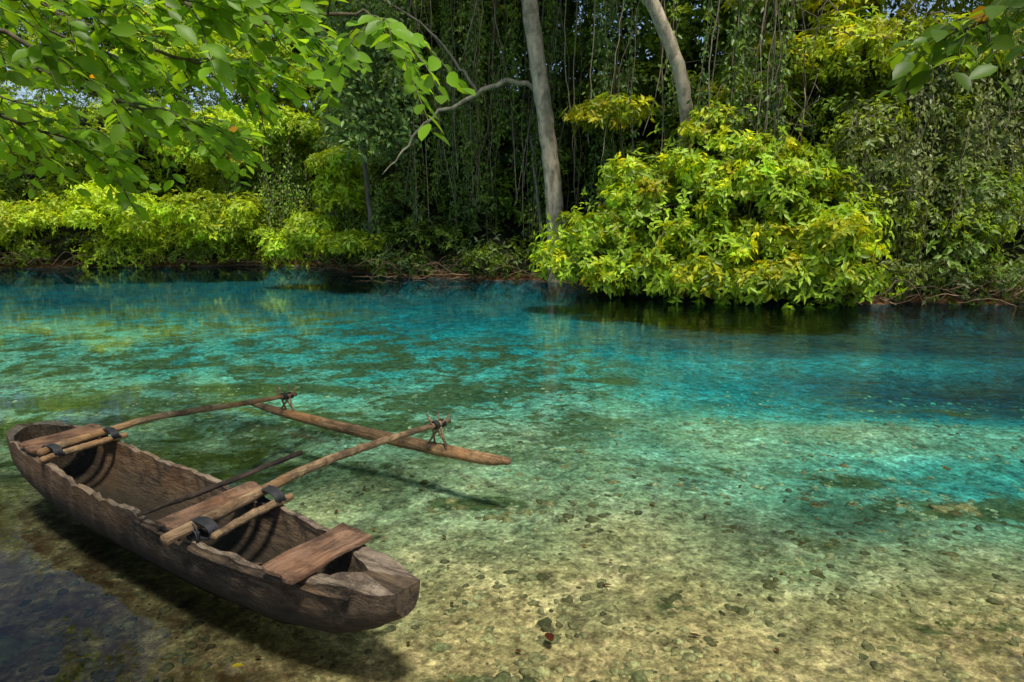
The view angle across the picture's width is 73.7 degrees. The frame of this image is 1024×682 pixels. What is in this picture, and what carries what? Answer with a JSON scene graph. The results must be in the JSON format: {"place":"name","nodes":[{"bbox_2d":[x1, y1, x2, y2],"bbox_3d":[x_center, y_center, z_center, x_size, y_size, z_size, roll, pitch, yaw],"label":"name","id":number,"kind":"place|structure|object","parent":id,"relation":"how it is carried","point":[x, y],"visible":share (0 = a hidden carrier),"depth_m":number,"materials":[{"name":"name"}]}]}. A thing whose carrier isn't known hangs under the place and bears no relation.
{"place":"outdoors","nodes":[
{"label":"outdoors","id":0,"kind":"place"},
{"bbox_2d":[0,0,1022,111],"label":"sky","id":1,"kind":"structure","parent":0,"point":[23,91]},
{"bbox_2d":[0,64,1023,681],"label":"ground","id":2,"kind":"structure","parent":0,"point":[482,350],"depth_m":6.40,"materials":[{"name":"beige sand"}]},
{"bbox_2d":[0,0,475,223],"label":"overhanging tree","id":3,"kind":"object","parent":2,"relation":"on","point":[45,64],"visible":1,"depth_m":4.33,"materials":[{"name":"green plant"}]},
{"bbox_2d":[257,144,394,260],"bbox_3d":[-5.887,-4.469,22.337,4.692,3.844,2.635,5,12,25],"label":"bank bush","id":4,"kind":"object","parent":2,"relation":"on","point":[335,183],"visible":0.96,"depth_m":21.86,"materials":[{"name":"green plant"}]},
{"bbox_2d":[301,0,532,256],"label":"drooping tree","id":5,"kind":"object","parent":2,"relation":"on","point":[363,132],"visible":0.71,"depth_m":19.15,"materials":[{"name":"green plant"}]},
{"bbox_2d":[201,462,820,681],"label":"fallen leaves","id":6,"kind":"object","parent":2,"relation":"on","point":[549,636],"visible":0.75,"depth_m":3.55,"materials":[{"name":"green plant"}]},
{"bbox_2d":[0,0,1023,312],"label":"jungle foliage","id":7,"kind":"object","parent":2,"relation":"on","point":[208,220],"visible":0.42,"depth_m":21.61,"materials":[{"name":"green plant"}]},
{"bbox_2d":[0,0,1023,307],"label":"bank roots","id":8,"kind":"object","parent":2,"relation":"on","point":[878,296],"visible":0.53,"depth_m":14.95,"materials":[{"name":"plant"}]},
{"bbox_2d":[0,385,1023,681],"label":"riverbed stones","id":9,"kind":"object","parent":2,"relation":"on","point":[10,649],"visible":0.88,"depth_m":3.99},
{"bbox_2d":[521,0,564,285],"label":"tall tree","id":10,"kind":"object","parent":2,"relation":"on","point":[545,119],"visible":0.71,"depth_m":18.93,"materials":[{"name":"grey plant"}]},
{"bbox_2d":[211,0,1023,291],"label":"hanging vines","id":11,"kind":"object","parent":2,"relation":"on","point":[472,138],"visible":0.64,"depth_m":18.08,"materials":[{"name":"green plant"}]},
{"bbox_2d":[642,0,692,211],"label":"leaning tree","id":12,"kind":"object","parent":2,"relation":"on","point":[667,37],"visible":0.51,"depth_m":15.85,"materials":[{"name":"grey plant"}]},
{"bbox_2d":[528,98,922,315],"bbox_3d":[4.566,-3.168,15.640,8.793,4.738,4.004,5,11,24],"label":"overhanging bush","id":13,"kind":"object","parent":2,"relation":"on","point":[609,248],"visible":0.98,"depth_m":14.91,"materials":[{"name":"green plant"}]},
{"bbox_2d":[558,0,1023,201],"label":"canopy tree","id":14,"kind":"object","parent":2,"relation":"on","point":[596,111],"visible":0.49,"depth_m":15.56,"materials":[{"name":"green plant"}]},
{"bbox_2d":[877,0,1023,104],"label":"riverside tree","id":15,"kind":"object","parent":2,"relation":"on","point":[935,39],"visible":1,"depth_m":3.14,"materials":[{"name":"green plant"}]},
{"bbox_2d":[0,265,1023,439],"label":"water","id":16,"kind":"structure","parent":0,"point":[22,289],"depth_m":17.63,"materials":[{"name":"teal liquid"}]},
{"bbox_2d":[6,384,511,632],"bbox_3d":[-1.566,0.889,4.759,3.903,0.545,2.538,7,13,34],"label":"outrigger canoe","id":17,"kind":"object","parent":16,"relation":"on","point":[249,545],"visible":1,"depth_m":3.80,"materials":[{"name":"brown wood"}]}
]}

